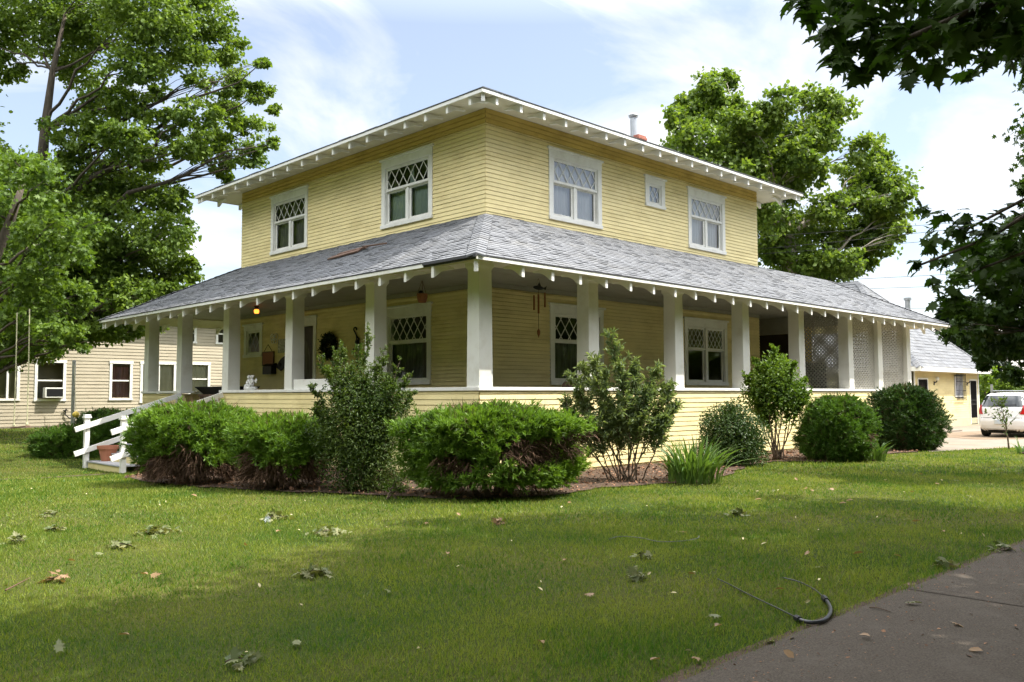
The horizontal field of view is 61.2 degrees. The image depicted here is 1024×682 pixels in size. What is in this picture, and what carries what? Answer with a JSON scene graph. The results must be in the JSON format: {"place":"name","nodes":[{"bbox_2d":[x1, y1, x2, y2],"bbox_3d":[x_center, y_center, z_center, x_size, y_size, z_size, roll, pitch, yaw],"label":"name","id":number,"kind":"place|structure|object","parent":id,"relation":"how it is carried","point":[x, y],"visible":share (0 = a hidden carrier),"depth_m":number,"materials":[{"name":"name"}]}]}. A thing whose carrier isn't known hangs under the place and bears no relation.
{"place":"outdoors","nodes":[
{"label":"outdoors","id":0,"kind":"place"},
{"bbox_2d":[2,473,106,479],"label":"front path","id":1,"kind":"structure","parent":0,"point":[70,476],"depth_m":19.18,"materials":[{"name":"concrete"}]},
{"bbox_2d":[198,394,214,398],"bbox_3d":[-7.747,1.797,23.681,0.850,0.680,1.900,3,-5,-44],"label":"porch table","id":2,"kind":"object","parent":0,"point":[201,396],"visible":0.16,"depth_m":23.82,"materials":[{"name":"wood"}]},
{"bbox_2d":[195,386,259,393],"bbox_3d":[-7.822,1.354,23.777,1.020,0.207,1.800,3,-5,-44],"label":"planter tray","id":3,"kind":"object","parent":2,"relation":"on","point":[210,390],"visible":0.47,"depth_m":23.47,"materials":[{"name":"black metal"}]},
{"bbox_2d":[0,427,1023,681],"bbox_3d":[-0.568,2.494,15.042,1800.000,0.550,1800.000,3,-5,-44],"label":"ground","id":4,"kind":"structure","parent":0,"point":[134,658],"depth_m":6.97,"materials":[{"name":"green plant"}]},
{"bbox_2d":[0,531,28,544],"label":"fallen leaf cluster","id":5,"kind":"object","parent":4,"relation":"on","point":[16,536],"visible":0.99,"depth_m":8.84,"materials":[{"name":"green plant"}]},
{"bbox_2d":[4,577,30,590],"bbox_3d":[-3.869,1.904,6.790,0.014,0.019,0.418,0,-4,-6],"label":"fallen stick","id":6,"kind":"object","parent":4,"relation":"on","point":[15,584],"visible":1,"depth_m":6.73,"materials":[{"name":"brown wood"}]},
{"bbox_2d":[38,510,60,516],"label":"fallen leaf cluster","id":7,"kind":"object","parent":4,"relation":"on","point":[52,514],"visible":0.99,"depth_m":10.80,"materials":[{"name":"green plant"}]},
{"bbox_2d":[38,569,70,582],"bbox_3d":[-3.695,1.921,7.019,0.250,0.128,0.177,-1,-4,10],"label":"fallen leaf cluster","id":8,"kind":"object","parent":4,"relation":"on","point":[64,576],"visible":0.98,"depth_m":7.01,"materials":[{"name":"brown plant"}]},
{"bbox_2d":[44,523,65,531],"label":"fallen leaf cluster","id":9,"kind":"object","parent":4,"relation":"on","point":[53,528],"visible":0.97,"depth_m":9.62,"materials":[{"name":"green plant"}]},
{"bbox_2d":[0,145,113,374],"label":"young maple tree","id":10,"kind":"object","parent":4,"relation":"on","point":[49,332],"visible":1,"depth_m":21.45,"materials":[{"name":"green plant"}]},
{"bbox_2d":[10,309,30,428],"bbox_3d":[-11.669,0.658,20.643,0.432,2.843,0.285,0,-4,0],"label":"rope swing","id":11,"kind":"object","parent":10,"relation":"hanging from","point":[26,424],"visible":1,"depth_m":20.59,"materials":[{"name":"beige fabric"}]},
{"bbox_2d":[54,638,64,652],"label":"dry leaf","id":12,"kind":"object","parent":4,"relation":"on","point":[59,646],"visible":1,"depth_m":5.04,"materials":[{"name":"green plant"}]},
{"bbox_2d":[22,421,110,459],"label":"juniper shrub","id":13,"kind":"object","parent":4,"relation":"on","point":[63,440],"visible":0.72,"depth_m":23.55,"materials":[{"name":"green plant"}]},
{"bbox_2d":[70,360,78,424],"bbox_3d":[-13.025,1.881,25.818,0.187,2.644,0.674,2,-4,-34],"label":"tetherball pole","id":14,"kind":"object","parent":4,"relation":"on","point":[74,414],"visible":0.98,"depth_m":26.02,"materials":[{"name":"metal"}]},
{"bbox_2d":[74,406,134,424],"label":"foundation shrub","id":15,"kind":"object","parent":4,"relation":"on","point":[101,411],"visible":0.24,"depth_m":29.48,"materials":[{"name":"green plant"}]},
{"bbox_2d":[83,411,135,451],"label":"juniper shrub","id":16,"kind":"object","parent":4,"relation":"on","point":[104,428],"visible":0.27,"depth_m":24.27,"materials":[{"name":"green plant"}]},
{"bbox_2d":[0,327,240,428],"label":"beige house","id":17,"kind":"structure","parent":4,"relation":"on","point":[110,376],"depth_m":37.48,"materials":[{"name":"paint"}]},
{"bbox_2d":[0,366,20,400],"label":"window","id":18,"kind":"structure","parent":17,"relation":"in","point":[7,382],"depth_m":35.10,"materials":[{"name":"white paint"}]},
{"bbox_2d":[33,360,66,400],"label":"window","id":19,"kind":"structure","parent":17,"relation":"in","point":[64,362],"depth_m":36.10,"materials":[{"name":"white paint"}]},
{"bbox_2d":[43,388,63,397],"bbox_3d":[-19.046,2.149,35.997,0.730,0.420,0.354,3,-5,-44],"label":"air conditioner","id":20,"kind":"object","parent":17,"relation":"attached to","point":[53,392],"visible":1,"depth_m":35.83,"materials":[{"name":"white paint"}]},
{"bbox_2d":[108,361,133,399],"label":"window","id":21,"kind":"structure","parent":17,"relation":"in","point":[120,378],"depth_m":38.15,"materials":[{"name":"white paint"}]},
{"bbox_2d":[139,361,176,402],"bbox_3d":[-16.035,1.864,39.226,1.660,1.850,0.192,3,-5,-44],"label":"window","id":22,"kind":"structure","parent":17,"relation":"in","point":[167,370],"depth_m":39.55,"materials":[{"name":"white paint"}]},
{"bbox_2d":[193,328,196,342],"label":"window","id":23,"kind":"structure","parent":17,"relation":"in","point":[195,330],"depth_m":40.48,"materials":[{"name":"white paint"}]},
{"bbox_2d":[188,362,210,393],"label":"window","id":24,"kind":"structure","parent":17,"relation":"in","point":[200,370],"depth_m":40.70,"materials":[{"name":"white paint"}]},
{"bbox_2d":[105,538,136,549],"bbox_3d":[-3.836,1.998,8.550,0.257,0.120,0.321,3,-5,-44],"label":"fallen leaf cluster","id":25,"kind":"object","parent":4,"relation":"on","point":[116,543],"visible":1,"depth_m":8.55,"materials":[{"name":"green plant"}]},
{"bbox_2d":[0,0,282,367],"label":"silver maple tree","id":26,"kind":"object","parent":4,"relation":"on","point":[104,187],"visible":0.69,"depth_m":29.69,"materials":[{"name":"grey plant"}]},
{"bbox_2d":[73,392,223,472],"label":"porch steps","id":27,"kind":"structure","parent":4,"relation":"on","point":[119,462],"depth_m":21.81,"materials":[{"name":"white paint"}]},
{"bbox_2d":[97,445,118,460],"bbox_3d":[-10.198,2.832,21.869,0.520,0.380,0.520,3,-5,-44],"label":"flower pot","id":28,"kind":"object","parent":27,"relation":"on","point":[105,451],"visible":0.95,"depth_m":21.70,"materials":[{"name":"ceramic"}]},
{"bbox_2d":[134,525,181,538],"bbox_3d":[-3.876,2.071,9.472,0.570,0.125,0.531,-3,-4,34],"label":"fallen leaf cluster","id":29,"kind":"object","parent":4,"relation":"on","point":[156,529],"visible":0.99,"depth_m":9.41,"materials":[{"name":"green plant"}]},
{"bbox_2d":[224,646,261,670],"bbox_3d":[-1.514,1.753,4.811,0.213,0.121,0.236,0,-4,-4],"label":"fallen leaf cluster","id":30,"kind":"object","parent":4,"relation":"on","point":[251,657],"visible":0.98,"depth_m":4.81,"materials":[{"name":"green plant"}]},
{"bbox_2d":[259,508,294,521],"bbox_3d":[-2.863,2.106,10.474,0.385,0.174,0.345,3,-5,-44],"label":"fallen leaf cluster","id":31,"kind":"object","parent":4,"relation":"on","point":[272,515],"visible":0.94,"depth_m":10.49,"materials":[{"name":"green plant"}]},
{"bbox_2d":[292,562,333,578],"bbox_3d":[-1.653,1.912,7.217,0.330,0.153,0.402,3,-5,-44],"label":"fallen leaf cluster","id":32,"kind":"object","parent":4,"relation":"on","point":[310,572],"visible":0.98,"depth_m":7.18,"materials":[{"name":"green plant"}]},
{"bbox_2d":[305,525,350,536],"bbox_3d":[-2.011,2.050,9.377,0.487,0.139,0.363,-1,-4,18],"label":"fallen leaf cluster","id":33,"kind":"object","parent":4,"relation":"on","point":[326,531],"visible":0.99,"depth_m":9.35,"materials":[{"name":"green plant"}]},
{"bbox_2d":[382,476,407,499],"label":"bed seedling","id":34,"kind":"object","parent":4,"relation":"on","point":[388,487],"visible":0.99,"depth_m":12.60,"materials":[{"name":"green plant"}]},
{"bbox_2d":[491,517,507,524],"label":"fallen leaf cluster","id":35,"kind":"object","parent":4,"relation":"on","point":[497,521],"visible":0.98,"depth_m":10.01,"materials":[{"name":"brown plant"}]},
{"bbox_2d":[125,446,917,498],"bbox_3d":[4.074,2.824,19.750,23.972,0.259,11.283,1,-4,-18],"label":"planting bed","id":36,"kind":"object","parent":4,"relation":"on","point":[599,483],"visible":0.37,"depth_m":14.43,"materials":[{"name":"soil"}]},
{"bbox_2d":[118,395,258,485],"bbox_3d":[-5.517,1.775,15.131,2.410,1.685,2.379,3,-5,-44],"label":"juniper shrub","id":37,"kind":"object","parent":36,"relation":"on","point":[169,432],"visible":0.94,"depth_m":14.53,"materials":[{"name":"green plant"}]},
{"bbox_2d":[221,405,336,490],"bbox_3d":[-3.717,1.773,14.178,1.878,1.436,1.995,3,-5,-44],"label":"juniper shrub","id":38,"kind":"object","parent":36,"relation":"on","point":[265,441],"visible":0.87,"depth_m":13.63,"materials":[{"name":"green plant"}]},
{"bbox_2d":[303,322,417,493],"bbox_3d":[-2.335,1.214,13.645,1.602,3.010,1.553,3,-5,-44],"label":"pyracantha shrub","id":39,"kind":"object","parent":36,"relation":"on","point":[362,444],"visible":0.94,"depth_m":13.39,"materials":[{"name":"green plant"}]},
{"bbox_2d":[383,397,603,500],"bbox_3d":[-0.257,1.592,12.802,2.564,1.626,2.726,3,-5,-44],"label":"juniper shrub","id":40,"kind":"object","parent":36,"relation":"on","point":[469,444],"visible":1,"depth_m":12.33,"materials":[{"name":"green plant"}]},
{"bbox_2d":[557,327,684,481],"bbox_3d":[1.840,1.104,14.996,2.290,2.720,1.207,0,-4,-5],"label":"butterfly bush","id":41,"kind":"object","parent":36,"relation":"on","point":[624,422],"visible":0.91,"depth_m":14.82,"materials":[{"name":"green plant"}]},
{"bbox_2d":[635,433,764,484],"bbox_3d":[3.018,1.948,14.700,2.877,0.954,2.269,3,-5,-44],"label":"iris plant","id":42,"kind":"object","parent":36,"relation":"on","point":[690,470],"visible":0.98,"depth_m":14.57,"materials":[{"name":"plant"}]},
{"bbox_2d":[697,398,771,466],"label":"holly shrub","id":43,"kind":"object","parent":36,"relation":"on","point":[732,425],"visible":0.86,"depth_m":17.96,"materials":[{"name":"green plant"}]},
{"bbox_2d":[737,343,813,459],"bbox_3d":[5.962,1.390,19.606,1.583,2.694,1.267,2,-4,-29],"label":"lilac shrub","id":44,"kind":"object","parent":36,"relation":"on","point":[780,392],"visible":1,"depth_m":19.41,"materials":[{"name":"green plant"}]},
{"bbox_2d":[791,391,883,462],"bbox_3d":[7.335,2.028,19.529,1.958,1.914,2.011,3,-5,-44],"label":"yew shrub","id":45,"kind":"object","parent":36,"relation":"on","point":[837,427],"visible":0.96,"depth_m":19.07,"materials":[{"name":"green plant"}]},
{"bbox_2d":[863,381,957,450],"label":"arborvitae shrub","id":46,"kind":"object","parent":36,"relation":"on","point":[914,417],"visible":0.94,"depth_m":22.68,"materials":[{"name":"green plant"}]},
{"bbox_2d":[97,86,950,476],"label":"yellow house","id":47,"kind":"structure","parent":4,"relation":"on","point":[477,212],"depth_m":20.84,"materials":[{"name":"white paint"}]},
{"bbox_2d":[244,375,257,389],"bbox_3d":[-6.434,1.034,21.345,0.292,0.384,0.457,3,-5,-44],"label":"cherub statue","id":48,"kind":"object","parent":47,"relation":"on","point":[249,384],"visible":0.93,"depth_m":21.25,"materials":[{"name":"white stone"}]},
{"bbox_2d":[242,323,263,357],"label":"window","id":49,"kind":"structure","parent":47,"relation":"in","point":[255,328],"depth_m":25.39,"materials":[{"name":"white paint"}]},
{"bbox_2d":[262,345,274,365],"bbox_3d":[-6.925,0.396,24.621,0.042,0.608,0.640,3,-5,-44],"label":"hanging sign","id":50,"kind":"object","parent":47,"relation":"attached to","point":[268,357],"visible":0.97,"depth_m":24.59,"materials":[{"name":"brown wood"}]},
{"bbox_2d":[262,363,276,373],"bbox_3d":[-6.849,0.778,24.419,0.180,0.320,0.560,3,-5,-44],"label":"mailbox","id":51,"kind":"object","parent":47,"relation":"attached to","point":[269,368],"visible":1,"depth_m":24.29,"materials":[{"name":"black metal"}]},
{"bbox_2d":[270,333,277,343],"bbox_3d":[-6.705,-0.069,24.418,0.044,0.294,0.423,3,-5,-44],"label":"butterfly ornament","id":52,"kind":"object","parent":47,"relation":"attached to","point":[274,338],"visible":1,"depth_m":24.40,"materials":[{"name":"white paint"}]},
{"bbox_2d":[276,356,284,370],"bbox_3d":[-6.435,0.616,24.077,0.060,0.437,0.557,3,-5,-44],"label":"eagle ornament","id":53,"kind":"object","parent":47,"relation":"attached to","point":[280,365],"visible":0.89,"depth_m":24.03,"materials":[{"name":"black metal"}]},
{"bbox_2d":[278,339,284,352],"bbox_3d":[-6.427,0.137,24.117,0.057,0.380,0.360,3,-5,-44],"label":"wall plaque","id":54,"kind":"object","parent":47,"relation":"attached to","point":[281,345],"depth_m":24.10,"materials":[{"name":"white stone"}]},
{"bbox_2d":[269,184,308,255],"bbox_3d":[-6.165,-3.336,24.195,0.246,1.700,2.060,3,-5,-44],"label":"window","id":55,"kind":"structure","parent":47,"relation":"in","point":[293,231],"depth_m":24.21,"materials":[{"name":"white paint"}]},
{"bbox_2d":[292,326,312,392],"bbox_3d":[-5.628,0.861,23.395,0.100,2.500,1.180,3,-5,-44],"label":"front door","id":56,"kind":"structure","parent":47,"relation":"in","point":[308,331],"depth_m":23.28,"materials":[{"name":"brown wood"}]},
{"bbox_2d":[294,379,347,388],"bbox_3d":[-4.168,0.946,19.031,0.260,0.220,1.980,3,-5,-44],"label":"rail planter","id":57,"kind":"object","parent":47,"relation":"on","point":[300,383],"visible":0.4,"depth_m":19.17,"materials":[{"name":"white paint"}]},
{"bbox_2d":[317,331,338,361],"bbox_3d":[-4.750,0.145,22.257,0.310,0.821,0.868,3,-5,-44],"label":"wreath","id":58,"kind":"object","parent":47,"relation":"attached to","point":[329,338],"visible":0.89,"depth_m":22.20,"materials":[{"name":"plant"}]},
{"bbox_2d":[327,249,360,259],"bbox_3d":[-3.855,-1.996,19.943,0.958,0.213,0.191,-3,-4,35],"label":"roof board","id":59,"kind":"object","parent":47,"relation":"on","point":[344,254],"visible":1,"depth_m":19.88,"materials":[{"name":"brown wood"}]},
{"bbox_2d":[337,247,367,254],"bbox_3d":[-3.671,-2.084,19.975,0.963,0.155,0.131,-3,-5,38],"label":"roof board","id":60,"kind":"object","parent":47,"relation":"on","point":[361,248],"visible":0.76,"depth_m":19.92,"materials":[{"name":"brown wood"}]},
{"bbox_2d":[353,327,359,350],"bbox_3d":[-3.883,-0.043,21.504,0.080,0.629,0.255,3,-5,-44],"label":"scroll bracket","id":61,"kind":"object","parent":47,"relation":"attached to","point":[356,341],"visible":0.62,"depth_m":21.47,"materials":[{"name":"black metal"}]},
{"bbox_2d":[362,242,386,247],"bbox_3d":[-3.076,-2.148,19.385,0.777,0.050,0.045,-3,-5,38],"label":"roof board","id":62,"kind":"object","parent":47,"relation":"on","point":[374,244],"visible":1,"depth_m":19.36,"materials":[{"name":"grey wood"}]},
{"bbox_2d":[379,143,434,229],"bbox_3d":[-2.429,-3.585,20.387,0.246,1.700,2.040,3,-5,-44],"label":"window","id":63,"kind":"structure","parent":47,"relation":"in","point":[412,202],"depth_m":20.38,"materials":[{"name":"white paint"}]},
{"bbox_2d":[387,301,433,384],"bbox_3d":[-2.379,0.085,20.119,0.246,1.860,1.850,3,-5,-44],"label":"window","id":64,"kind":"structure","parent":47,"relation":"in","point":[415,354],"depth_m":20.11,"materials":[{"name":"white paint"}]},
{"bbox_2d":[417,280,427,302],"bbox_3d":[-1.868,-1.030,18.010,0.232,0.462,0.219,-2,-4,28],"label":"hanging basket","id":65,"kind":"object","parent":47,"relation":"hanging from","point":[422,296],"visible":1,"depth_m":17.93,"materials":[{"name":"brown"}]},
{"bbox_2d":[533,280,546,336],"bbox_3d":[0.569,-0.672,17.767,0.409,1.222,0.080,3,-5,-44],"label":"wind chime","id":66,"kind":"object","parent":47,"relation":"hanging from","point":[538,287],"visible":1,"depth_m":17.71,"materials":[{"name":"black metal"}]},
{"bbox_2d":[562,381,574,386],"bbox_3d":[1.248,0.920,17.617,0.200,0.195,0.570,-3,-4,37],"label":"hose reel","id":67,"kind":"object","parent":47,"relation":"on","point":[564,384],"visible":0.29,"depth_m":17.39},
{"bbox_2d":[547,145,603,228],"bbox_3d":[1.456,-3.574,20.444,1.960,1.680,0.246,3,-5,-44],"label":"window","id":68,"kind":"structure","parent":47,"relation":"in","point":[571,191],"depth_m":20.45,"materials":[{"name":"white paint"}]},
{"bbox_2d":[547,302,605,384],"bbox_3d":[1.479,0.099,20.226,1.970,1.860,0.246,3,-5,-44],"label":"window","id":69,"kind":"structure","parent":47,"relation":"in","point":[563,352],"depth_m":19.99,"materials":[{"name":"white paint"}]},
{"bbox_2d":[643,174,666,209],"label":"window","id":70,"kind":"structure","parent":47,"relation":"in","point":[651,182],"depth_m":22.66,"materials":[{"name":"white paint"}]},
{"bbox_2d":[683,316,728,385],"bbox_3d":[5.347,0.309,23.967,2.200,1.840,0.190,3,-5,-44],"label":"window","id":71,"kind":"structure","parent":47,"relation":"in","point":[703,324],"depth_m":23.92,"materials":[{"name":"white paint"}]},
{"bbox_2d":[686,186,726,254],"bbox_3d":[5.408,-3.342,24.305,1.940,1.690,0.246,3,-5,-44],"label":"window","id":72,"kind":"structure","parent":47,"relation":"in","point":[703,221],"depth_m":24.34,"materials":[{"name":"white paint"}]},
{"bbox_2d":[759,334,788,371],"bbox_3d":[8.251,1.054,27.244,0.030,2.500,1.030,3,-5,-44],"label":"side door","id":73,"kind":"structure","parent":47,"relation":"in","point":[781,340],"depth_m":27.30,"materials":[{"name":"black"}]},
{"bbox_2d":[626,565,645,582],"bbox_3d":[1.008,1.885,7.036,0.163,0.149,0.289,-1,-4,14],"label":"fallen leaf cluster","id":74,"kind":"object","parent":4,"relation":"on","point":[634,575],"visible":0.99,"depth_m":6.99,"materials":[{"name":"green plant"}]},
{"bbox_2d":[629,550,651,559],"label":"fallen leaf cluster","id":75,"kind":"object","parent":4,"relation":"on","point":[648,554],"visible":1,"depth_m":7.92,"materials":[{"name":"green plant"}]},
{"bbox_2d":[610,536,698,541],"bbox_3d":[1.479,2.027,8.872,0.973,0.009,0.358,0,-4,-2],"label":"garden tube","id":76,"kind":"object","parent":4,"relation":"on","point":[654,540],"visible":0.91,"depth_m":8.82,"materials":[{"name":"grey rubber"}]},
{"bbox_2d":[724,507,749,515],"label":"fallen leaf cluster","id":77,"kind":"object","parent":4,"relation":"on","point":[737,511],"visible":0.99,"depth_m":10.67,"materials":[{"name":"green plant"}]},
{"bbox_2d":[717,577,832,624],"bbox_3d":[2.045,1.857,6.286,0.592,0.041,1.380,0,-4,-10],"label":"drip hose","id":78,"kind":"object","parent":4,"relation":"on","point":[799,619],"visible":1,"depth_m":5.89,"materials":[{"name":"black rubber"}]},
{"bbox_2d":[659,66,926,282],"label":"sycamore tree","id":79,"kind":"object","parent":4,"relation":"on","point":[735,137],"visible":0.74,"depth_m":44.64,"materials":[{"name":"green plant"}]},
{"bbox_2d":[657,539,1023,681],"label":"soil edging","id":80,"kind":"object","parent":4,"relation":"on","point":[722,659],"visible":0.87,"depth_m":5.40,"materials":[{"name":"brown soil"}]},
{"bbox_2d":[867,440,892,460],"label":"iris plant","id":81,"kind":"object","parent":4,"relation":"on","point":[880,454],"visible":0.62,"depth_m":19.30,"materials":[{"name":"plant"}]},
{"bbox_2d":[779,0,1023,319],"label":"broad maple tree","id":82,"kind":"object","parent":4,"relation":"on","point":[957,32],"visible":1,"depth_m":5.00,"materials":[{"name":"green plant"}]},
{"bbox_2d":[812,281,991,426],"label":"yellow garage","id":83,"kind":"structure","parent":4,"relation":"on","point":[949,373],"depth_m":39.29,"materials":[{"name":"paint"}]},
{"bbox_2d":[954,373,966,399],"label":"window","id":84,"kind":"structure","parent":83,"relation":"in","point":[959,389],"depth_m":39.67,"materials":[{"name":"white paint"}]},
{"bbox_2d":[932,556,958,568],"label":"fallen leaf cluster","id":85,"kind":"object","parent":4,"relation":"on","point":[950,563],"visible":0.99,"depth_m":7.45,"materials":[{"name":"green plant"}]},
{"bbox_2d":[933,304,991,404],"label":"conifer tree","id":86,"kind":"object","parent":4,"relation":"on","point":[946,320],"visible":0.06,"depth_m":55.77,"materials":[{"name":"green plant"}]},
{"bbox_2d":[934,60,1023,387],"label":"street maple tree","id":87,"kind":"object","parent":4,"relation":"on","point":[986,338],"visible":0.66,"depth_m":15.34,"materials":[{"name":"green plant"}]},
{"bbox_2d":[962,295,1014,394],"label":"conifer tree","id":88,"kind":"object","parent":4,"relation":"on","point":[997,363],"visible":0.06,"depth_m":59.08,"materials":[{"name":"green plant"}]},
{"bbox_2d":[979,365,999,403],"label":"background shrub","id":89,"kind":"object","parent":4,"relation":"on","point":[984,384],"visible":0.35,"depth_m":47.51,"materials":[{"name":"green plant"}]},
{"bbox_2d":[984,395,1023,449],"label":"sapling","id":90,"kind":"object","parent":4,"relation":"on","point":[1001,405],"visible":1,"depth_m":23.12,"materials":[{"name":"green plant"}]},
{"bbox_2d":[994,378,1016,392],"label":"background shrub","id":91,"kind":"object","parent":4,"relation":"on","point":[1002,386],"visible":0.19,"depth_m":45.81,"materials":[{"name":"green plant"}]},
{"bbox_2d":[1008,437,1023,453],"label":"iris plant","id":92,"kind":"object","parent":4,"relation":"on","point":[1019,450],"visible":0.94,"depth_m":21.48,"materials":[{"name":"plant"}]},
{"bbox_2d":[1010,385,1023,392],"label":"background shrub","id":93,"kind":"object","parent":4,"relation":"on","point":[1021,388],"visible":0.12,"depth_m":43.78,"materials":[{"name":"green plant"}]},
{"bbox_2d":[0,0,1023,322],"label":"sky","id":94,"kind":"structure","parent":0,"point":[341,69],"materials":[{"name":"blue"}]},
{"bbox_2d":[678,542,1023,681],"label":"sidewalk","id":95,"kind":"structure","parent":0,"point":[943,657],"depth_m":5.21,"materials":[{"name":"grey concrete"}]},
{"bbox_2d":[784,649,793,657],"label":"dry leaf","id":96,"kind":"object","parent":95,"relation":"on","point":[788,653],"visible":1,"depth_m":4.86,"materials":[{"name":"brown plant"}]},
{"bbox_2d":[716,543,1022,681],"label":"path grit","id":97,"kind":"object","parent":95,"relation":"on","point":[883,630],"visible":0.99,"depth_m":5.41,"materials":[{"name":"grey gravel"}]},
{"bbox_2d":[969,647,982,650],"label":"dry leaf","id":98,"kind":"object","parent":95,"relation":"on","point":[975,649],"visible":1,"depth_m":5.00,"materials":[{"name":"brown plant"}]},
{"bbox_2d":[987,540,1023,551],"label":"fallen leaf cluster","id":99,"kind":"object","parent":95,"relation":"on","point":[1001,545],"visible":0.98,"depth_m":8.20,"materials":[{"name":"green plant"}]},
{"bbox_2d":[764,236,981,253],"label":"utility wire","id":100,"kind":"object","parent":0,"point":[847,247],"visible":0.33,"depth_m":42.60,"materials":[{"name":"black rubber"}]},
{"bbox_2d":[761,223,996,248],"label":"utility wire","id":101,"kind":"object","parent":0,"point":[856,239],"visible":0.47,"depth_m":42.18,"materials":[{"name":"black rubber"}]},
{"bbox_2d":[758,218,1004,236],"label":"utility wire","id":102,"kind":"object","parent":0,"point":[861,229],"visible":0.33,"depth_m":42.06,"materials":[{"name":"black rubber"}]},
{"bbox_2d":[932,425,1023,451],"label":"driveway","id":103,"kind":"structure","parent":0,"point":[960,443],"depth_m":26.30,"materials":[{"name":"concrete"}]},
{"bbox_2d":[946,431,1023,438],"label":"dirt patch","id":104,"kind":"object","parent":103,"relation":"on","point":[972,435],"visible":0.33,"depth_m":30.54,"materials":[{"name":"white concrete"}]},
{"bbox_2d":[979,393,1023,435],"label":"white hatchback","id":105,"kind":"object","parent":103,"relation":"on","point":[989,424],"visible":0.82,"depth_m":29.38,"materials":[{"name":"white paint"}]},
{"bbox_2d":[990,384,1023,393],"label":"chain link fence","id":106,"kind":"object","parent":103,"relation":"on","point":[991,389],"visible":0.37,"depth_m":43.81,"materials":[{"name":"metal"}]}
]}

